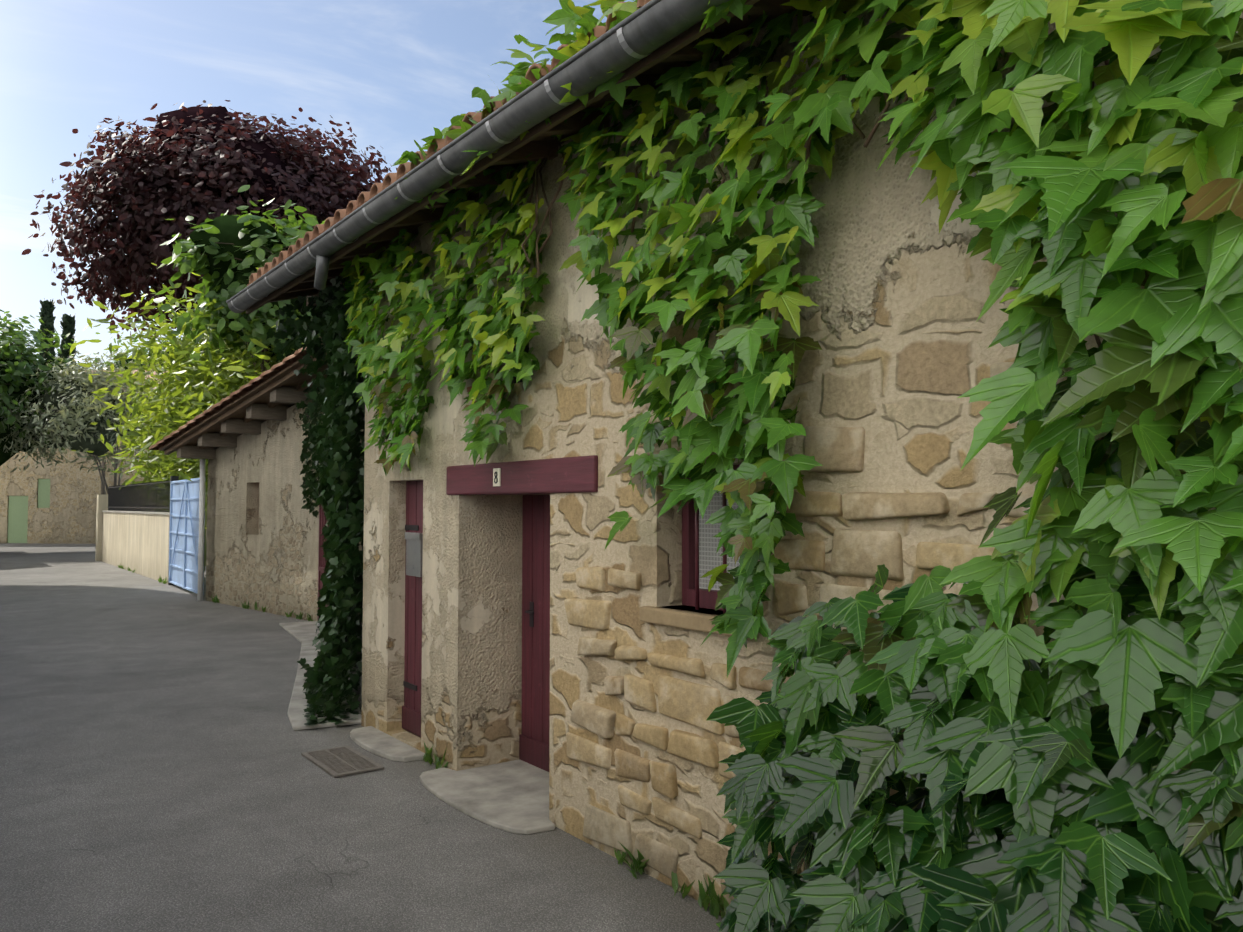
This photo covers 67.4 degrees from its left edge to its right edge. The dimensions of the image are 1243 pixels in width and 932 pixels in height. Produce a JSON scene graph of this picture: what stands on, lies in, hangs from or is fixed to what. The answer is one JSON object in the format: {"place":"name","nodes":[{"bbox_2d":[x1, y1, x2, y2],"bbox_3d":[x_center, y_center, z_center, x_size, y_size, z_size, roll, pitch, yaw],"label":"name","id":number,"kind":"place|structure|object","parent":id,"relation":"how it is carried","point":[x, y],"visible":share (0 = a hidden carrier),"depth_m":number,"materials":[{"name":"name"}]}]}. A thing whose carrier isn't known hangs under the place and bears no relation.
{"place":"outdoors","nodes":[
{"label":"outdoors","id":0,"kind":"place"},
{"bbox_2d":[0,352,72,465],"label":"tree","id":1,"kind":"object","parent":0,"point":[5,456],"visible":0.1,"depth_m":33.11,"materials":[{"name":"green plant"}]},
{"bbox_2d":[0,309,91,449],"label":"green tree","id":2,"kind":"object","parent":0,"point":[18,338],"depth_m":32.39,"materials":[{"name":"green plant"}]},
{"bbox_2d":[34,378,141,455],"bbox_3d":[-18.735,-1.709,33.102,3.495,2.809,3.454,2,-3,-36],"label":"tree","id":3,"kind":"object","parent":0,"point":[99,448],"visible":0.25,"depth_m":32.12,"materials":[{"name":"green plant"}]},
{"bbox_2d":[0,438,206,543],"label":"house wall","id":4,"kind":"structure","parent":0,"point":[68,516],"depth_m":40.92,"materials":[{"name":"beige paint"}]},
{"bbox_2d":[7,446,49,542],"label":"shutters","id":5,"kind":"object","parent":4,"relation":"attached to","point":[17,517],"visible":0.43,"depth_m":41.06,"materials":[{"name":"green wood"}]},
{"bbox_2d":[85,370,165,388],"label":"house roof","id":6,"kind":"structure","parent":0,"point":[134,376],"depth_m":44.87,"materials":[{"name":"tile"}]},
{"bbox_2d":[77,322,208,368],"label":"shrub foliage","id":7,"kind":"object","parent":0,"point":[120,340],"depth_m":53.74,"materials":[{"name":"green plant"}]},
{"bbox_2d":[106,338,213,369],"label":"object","id":8,"kind":"object","parent":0,"point":[129,360],"depth_m":52.18,"materials":[{"name":"green plant"}]},
{"bbox_2d":[22,100,397,338],"bbox_3d":[-12.444,-4.218,30.152,11.353,14.333,9.892,2,-3,-36],"label":"purple tree","id":9,"kind":"object","parent":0,"point":[144,254],"depth_m":27.18,"materials":[{"name":"purple plant"}]},
{"bbox_2d":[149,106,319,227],"bbox_3d":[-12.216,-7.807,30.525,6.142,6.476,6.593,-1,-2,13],"label":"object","id":10,"kind":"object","parent":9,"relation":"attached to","point":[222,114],"visible":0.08,"depth_m":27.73,"materials":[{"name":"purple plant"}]},
{"bbox_2d":[189,215,313,356],"bbox_3d":[-7.411,-3.539,19.797,3.475,3.324,3.371,2,-3,-36],"label":"tree","id":11,"kind":"object","parent":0,"point":[229,227],"visible":0.08,"depth_m":18.82,"materials":[{"name":"green plant"}]},
{"bbox_2d":[0,0,634,369],"label":"sky","id":12,"kind":"structure","parent":0,"point":[397,71],"materials":[{"name":"blue"}]},
{"bbox_2d":[279,621,360,730],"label":"concrete apron pavement","id":13,"kind":"structure","parent":0,"point":[304,633],"depth_m":8.35,"materials":[{"name":"grey concrete"}]},
{"bbox_2d":[317,494,328,619],"bbox_3d":[-3.790,1.003,12.388,0.050,2.300,2.138,1,-3,-29],"label":"door","id":14,"kind":"structure","parent":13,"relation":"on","point":[322,561],"depth_m":13.23,"materials":[{"name":"wood"}]},
{"bbox_2d":[302,678,360,724],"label":"ivy leaves","id":15,"kind":"object","parent":13,"relation":"on","point":[311,721],"visible":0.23,"depth_m":7.29,"materials":[{"name":"green plant"}]},
{"bbox_2d":[322,413,362,614],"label":"barn wall","id":16,"kind":"structure","parent":0,"point":[360,547],"depth_m":13.81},
{"bbox_2d":[0,543,721,931],"bbox_3d":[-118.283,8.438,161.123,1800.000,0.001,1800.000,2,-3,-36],"label":"road","id":17,"kind":"structure","parent":0,"point":[158,773],"depth_m":5.16,"materials":[{"name":"grey asphalt"}]},
{"bbox_2d":[37,299,59,363],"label":"cypress","id":18,"kind":"object","parent":17,"relation":"on","point":[46,312],"visible":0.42,"depth_m":78.72,"materials":[{"name":"green plant"}]},
{"bbox_2d":[57,314,77,364],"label":"cypress","id":19,"kind":"object","parent":17,"relation":"on","point":[68,324],"visible":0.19,"depth_m":82.21,"materials":[{"name":"green plant"}]},
{"bbox_2d":[0,351,156,494],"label":"olive tree","id":20,"kind":"object","parent":17,"relation":"on","point":[80,375],"depth_m":31.96,"materials":[{"name":"green plant"}]},
{"bbox_2d":[95,495,107,560],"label":"gate pillar","id":21,"kind":"structure","parent":17,"relation":"on","point":[102,502],"depth_m":27.99,"materials":[{"name":"beige concrete"}]},
{"bbox_2d":[101,460,105,494],"bbox_3d":[-21.881,1.530,39.287,0.166,3.601,0.166,-1,-3,31],"label":"trunk","id":22,"kind":"object","parent":17,"relation":"on","point":[103,464],"visible":0.12,"depth_m":39.29,"materials":[{"name":"wood"}]},
{"bbox_2d":[102,512,168,583],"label":"garden wall","id":23,"kind":"structure","parent":17,"relation":"on","point":[138,543],"depth_m":22.93,"materials":[{"name":"beige paint"}]},
{"bbox_2d":[102,510,168,514],"bbox_3d":[-12.436,1.187,23.925,0.300,0.045,10.190,2,-3,-36],"label":"wall coping","id":24,"kind":"object","parent":23,"relation":"on","point":[163,513],"visible":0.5,"depth_m":23.22,"materials":[{"name":"concrete"}]},
{"bbox_2d":[107,480,169,511],"bbox_3d":[-12.441,0.807,23.938,0.020,0.720,10.150,2,-3,-36],"label":"garden railing","id":25,"kind":"object","parent":24,"relation":"on","point":[116,502],"visible":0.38,"depth_m":23.70,"materials":[{"name":"grey metal"}]},
{"bbox_2d":[168,476,178,584],"bbox_3d":[-9.495,1.362,19.753,0.140,2.300,0.140,2,-3,-36],"label":"blue gate post","id":26,"kind":"object","parent":17,"relation":"on","point":[174,478],"visible":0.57,"depth_m":19.73,"materials":[{"name":"metal"}]},
{"bbox_2d":[146,364,206,570],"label":"bamboo culms","id":27,"kind":"object","parent":17,"relation":"on","point":[169,490],"visible":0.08,"depth_m":24.95,"materials":[{"name":"green plant"}]},
{"bbox_2d":[71,335,207,507],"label":"bamboo leaves","id":28,"kind":"object","parent":27,"relation":"attached to","point":[143,431],"visible":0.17,"depth_m":25.21,"materials":[{"name":"green plant"}]},
{"bbox_2d":[169,477,205,593],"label":"gate","id":29,"kind":"structure","parent":17,"relation":"on","point":[184,573],"depth_m":18.18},
{"bbox_2d":[169,482,197,580],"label":"blue gate braces","id":30,"kind":"object","parent":29,"relation":"attached to","point":[191,530],"visible":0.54,"depth_m":18.17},
{"bbox_2d":[136,295,238,478],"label":"bamboo culms","id":31,"kind":"object","parent":17,"relation":"on","point":[173,401],"depth_m":22.10,"materials":[{"name":"green plant"}]},
{"bbox_2d":[70,262,277,510],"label":"bamboo leaves","id":32,"kind":"object","parent":31,"relation":"attached to","point":[168,465],"visible":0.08,"depth_m":21.72,"materials":[{"name":"green plant"}]},
{"bbox_2d":[205,453,216,601],"bbox_3d":[-5.775,1.129,17.775,4.000,2.600,0.400,2,-3,-44],"label":"wall edge","id":33,"kind":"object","parent":17,"relation":"on","point":[211,530],"depth_m":16.38,"materials":[{"name":"grey stone"}]},
{"bbox_2d":[197,459,205,600],"bbox_3d":[-7.446,1.127,16.526,0.086,2.500,0.090,2,-3,-36],"label":"barn downpipe","id":34,"kind":"object","parent":33,"relation":"attached to","point":[201,531],"visible":1,"depth_m":16.50,"materials":[{"name":"grey metal"}]},
{"bbox_2d":[146,321,285,511],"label":"bamboo culms","id":35,"kind":"object","parent":17,"relation":"on","point":[206,389],"visible":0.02,"depth_m":20.80,"materials":[{"name":"green plant"}]},
{"bbox_2d":[89,268,319,528],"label":"bamboo leaves","id":36,"kind":"object","parent":35,"relation":"attached to","point":[201,397],"visible":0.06,"depth_m":19.93,"materials":[{"name":"green plant"}]},
{"bbox_2d":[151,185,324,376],"bbox_3d":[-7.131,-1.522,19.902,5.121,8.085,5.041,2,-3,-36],"label":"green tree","id":37,"kind":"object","parent":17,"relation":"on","point":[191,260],"depth_m":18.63,"materials":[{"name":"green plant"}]},
{"bbox_2d":[206,392,321,620],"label":"building wall","id":38,"kind":"structure","parent":17,"relation":"on","point":[266,536],"depth_m":14.76,"materials":[{"name":"beige paint"}]},
{"bbox_2d":[177,386,311,458],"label":"barn purlins","id":39,"kind":"object","parent":38,"relation":"on","point":[212,442],"visible":0.42,"depth_m":14.72,"materials":[{"name":"brown wood"}]},
{"bbox_2d":[159,351,364,454],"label":"tiled roof","id":40,"kind":"structure","parent":38,"relation":"on","point":[260,393],"depth_m":14.01,"materials":[{"name":"brown wood"}]},
{"bbox_2d":[148,337,322,449],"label":"barn roof tiles","id":41,"kind":"object","parent":40,"relation":"on","point":[275,369],"visible":0.12,"depth_m":13.87,"materials":[{"name":"brown tile"}]},
{"bbox_2d":[266,276,370,721],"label":"common ivy leaves","id":42,"kind":"object","parent":17,"relation":"on","point":[338,473],"visible":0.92,"depth_m":7.48,"materials":[{"name":"green plant"}]},
{"bbox_2d":[301,745,383,776],"bbox_3d":[-1.833,1.929,6.104,0.320,0.012,0.660,2,-3,-36],"label":"drain grate","id":43,"kind":"object","parent":17,"relation":"on","point":[341,761],"visible":1,"depth_m":6.07,"materials":[{"name":"metal"}]},
{"bbox_2d":[303,756,382,777],"bbox_3d":[-1.833,1.935,6.104,0.320,0.004,0.660,2,-3,-36],"label":"drain grate pit","id":44,"kind":"object","parent":17,"relation":"in","point":[347,775],"visible":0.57,"depth_m":5.86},
{"bbox_2d":[361,417,364,635],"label":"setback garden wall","id":45,"kind":"structure","parent":17,"relation":"on","point":[363,526],"depth_m":11.35,"materials":[{"name":"beige paint"}]},
{"bbox_2d":[350,726,425,761],"bbox_3d":[-1.626,1.942,6.541,0.370,0.035,1.000,2,-3,-36],"label":"doorstep","id":46,"kind":"object","parent":17,"relation":"on","point":[373,740],"visible":0.6,"depth_m":6.40,"materials":[{"name":"stone"}]},
{"bbox_2d":[118,565,731,919],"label":"weeds","id":47,"kind":"object","parent":17,"relation":"on","point":[717,905],"visible":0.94,"depth_m":4.20,"materials":[{"name":"green plant"}]},
{"bbox_2d":[420,759,554,834],"bbox_3d":[-0.627,1.898,5.439,0.800,0.030,1.318,2,-3,-36],"label":"doorstep","id":48,"kind":"object","parent":17,"relation":"on","point":[511,796],"visible":0.75,"depth_m":5.35,"materials":[{"name":"stone"}]},
{"bbox_2d":[339,0,1242,931],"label":"boston ivy","id":49,"kind":"object","parent":17,"relation":"on","point":[1099,748],"depth_m":2.39,"materials":[{"name":"green plant"}]},
{"bbox_3d":[3.866,-2.284,5.657,8.500,1.336,12.900,2,-3,-36],"label":"house","id":50,"kind":"object","parent":17,"relation":"on","visible":0},
{"bbox_2d":[494,472,497,483],"bbox_3d":[-0.731,0.067,5.427,0.008,0.069,0.040,2,-3,-36],"label":"house number","id":51,"kind":"object","parent":50,"relation":"attached to","point":[496,478],"visible":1,"depth_m":5.42,"materials":[{"name":"black paint"}]},
{"bbox_2d":[511,323,528,383],"bbox_3d":[-0.495,-0.699,5.681,0.010,0.500,0.720,2,-3,-36],"label":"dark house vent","id":52,"kind":"object","parent":50,"relation":"attached to","point":[526,349],"depth_m":5.87,"materials":[{"name":"black"}]},
{"bbox_2d":[392,0,752,208],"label":"boston ivy leaves","id":53,"kind":"object","parent":50,"relation":"on","point":[570,15],"visible":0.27,"depth_m":4.20,"materials":[{"name":"green plant"}]},
{"bbox_2d":[403,525,533,690],"bbox_3d":[-1.175,1.003,6.422,0.180,1.210,1.603,3,-4,-49],"label":"door hardware","id":54,"kind":"object","parent":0,"point":[413,686],"visible":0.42,"depth_m":6.66,"materials":[{"name":"metal"}]},
{"bbox_2d":[699,492,739,589],"bbox_3d":[0.491,0.317,4.141,0.006,0.620,0.560,2,-3,-36],"label":"window curtain","id":55,"kind":"object","parent":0,"point":[710,558],"depth_m":4.25,"materials":[{"name":"white fabric"}]},
{"bbox_2d":[361,0,1242,912],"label":"house wall","id":56,"kind":"structure","parent":0,"point":[903,358],"depth_m":4.29,"materials":[{"name":"beige stone"}]},
{"bbox_2d":[375,481,405,731],"bbox_3d":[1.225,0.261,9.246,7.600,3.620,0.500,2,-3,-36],"label":"door reveal","id":57,"kind":"structure","parent":56,"relation":"attached to","point":[390,621],"depth_m":6.82,"materials":[{"name":"beige stone"}]},
{"bbox_2d":[402,480,422,736],"bbox_3d":[-1.470,1.010,6.701,0.058,1.810,0.810,2,-3,-36],"label":"house door","id":58,"kind":"structure","parent":56,"relation":"in","point":[411,715],"depth_m":6.71,"materials":[{"name":"red wood"}]},
{"bbox_2d":[405,532,422,576],"bbox_3d":[-1.437,0.622,6.574,0.091,0.305,0.250,2,-3,-36],"label":"mailbox","id":59,"kind":"object","parent":58,"relation":"attached to","point":[414,552],"visible":0.81,"depth_m":6.53,"materials":[{"name":"grey metal"}]},
{"bbox_2d":[446,455,597,494],"bbox_3d":[-0.516,0.070,5.398,0.290,0.185,1.680,2,-3,-36],"label":"door lintel","id":60,"kind":"structure","parent":56,"relation":"attached to","point":[578,474],"depth_m":5.15,"materials":[{"name":"red wood"}]},
{"bbox_2d":[493,468,500,485],"bbox_3d":[-0.726,0.066,5.431,0.010,0.105,0.078,2,-3,-36],"label":"house number plate","id":61,"kind":"object","parent":60,"relation":"attached to","point":[498,471],"visible":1,"depth_m":5.41,"materials":[{"name":"white ceramic"}]},
{"bbox_2d":[519,495,549,771],"bbox_3d":[-0.327,1.038,5.689,0.059,1.730,1.090,2,-3,-36],"label":"house door","id":62,"kind":"structure","parent":56,"relation":"in","point":[534,742],"depth_m":5.97,"materials":[{"name":"red wood"}]},
{"bbox_2d":[268,0,819,306],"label":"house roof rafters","id":63,"kind":"object","parent":56,"relation":"on","point":[538,150],"visible":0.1,"depth_m":4.96,"materials":[{"name":"brown wood"}]},
{"bbox_2d":[246,0,759,313],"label":"fascia board","id":64,"kind":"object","parent":63,"relation":"attached to","point":[678,42],"depth_m":4.43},
{"bbox_2d":[231,27,650,310],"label":"gutter brackets","id":65,"kind":"object","parent":64,"relation":"attached to","point":[625,47],"visible":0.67,"depth_m":4.34,"materials":[{"name":"grey metal"}]},
{"bbox_2d":[226,0,729,312],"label":"rain gutter","id":66,"kind":"object","parent":65,"relation":"on","point":[649,27],"visible":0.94,"depth_m":4.25,"materials":[{"name":"grey metal"}]},
{"bbox_2d":[489,15,777,166],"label":"rafter tails","id":67,"kind":"object","parent":63,"relation":"on","point":[735,23],"depth_m":4.10,"materials":[{"name":"brown wood"}]},
{"bbox_2d":[247,0,650,285],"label":"roof tiles","id":68,"kind":"object","parent":67,"relation":"on","point":[377,188],"visible":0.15,"depth_m":5.51,"materials":[{"name":"brown tile"}]},
{"bbox_2d":[640,605,757,638],"bbox_3d":[0.413,0.670,4.069,0.300,0.070,0.720,2,-3,-36],"label":"window sill","id":69,"kind":"structure","parent":56,"relation":"attached to","point":[671,617],"depth_m":4.05,"materials":[{"name":"beige stone"}]},
{"bbox_2d":[682,464,740,610],"bbox_3d":[0.465,0.317,4.122,0.055,0.640,0.580,2,-3,-36],"label":"window frame","id":70,"kind":"object","parent":56,"relation":"in","point":[707,599],"visible":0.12,"depth_m":4.31,"materials":[{"name":"red wood"}]},
{"bbox_2d":[695,492,726,613],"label":"house window bars","id":71,"kind":"object","parent":70,"relation":"attached to","point":[724,501],"visible":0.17,"depth_m":4.12,"materials":[{"name":"black metal"}]},
{"bbox_2d":[564,362,1081,904],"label":"wall stones","id":72,"kind":"object","parent":56,"relation":"attached to","point":[860,552],"visible":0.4,"depth_m":3.90,"materials":[{"name":"beige stone"}]}
]}

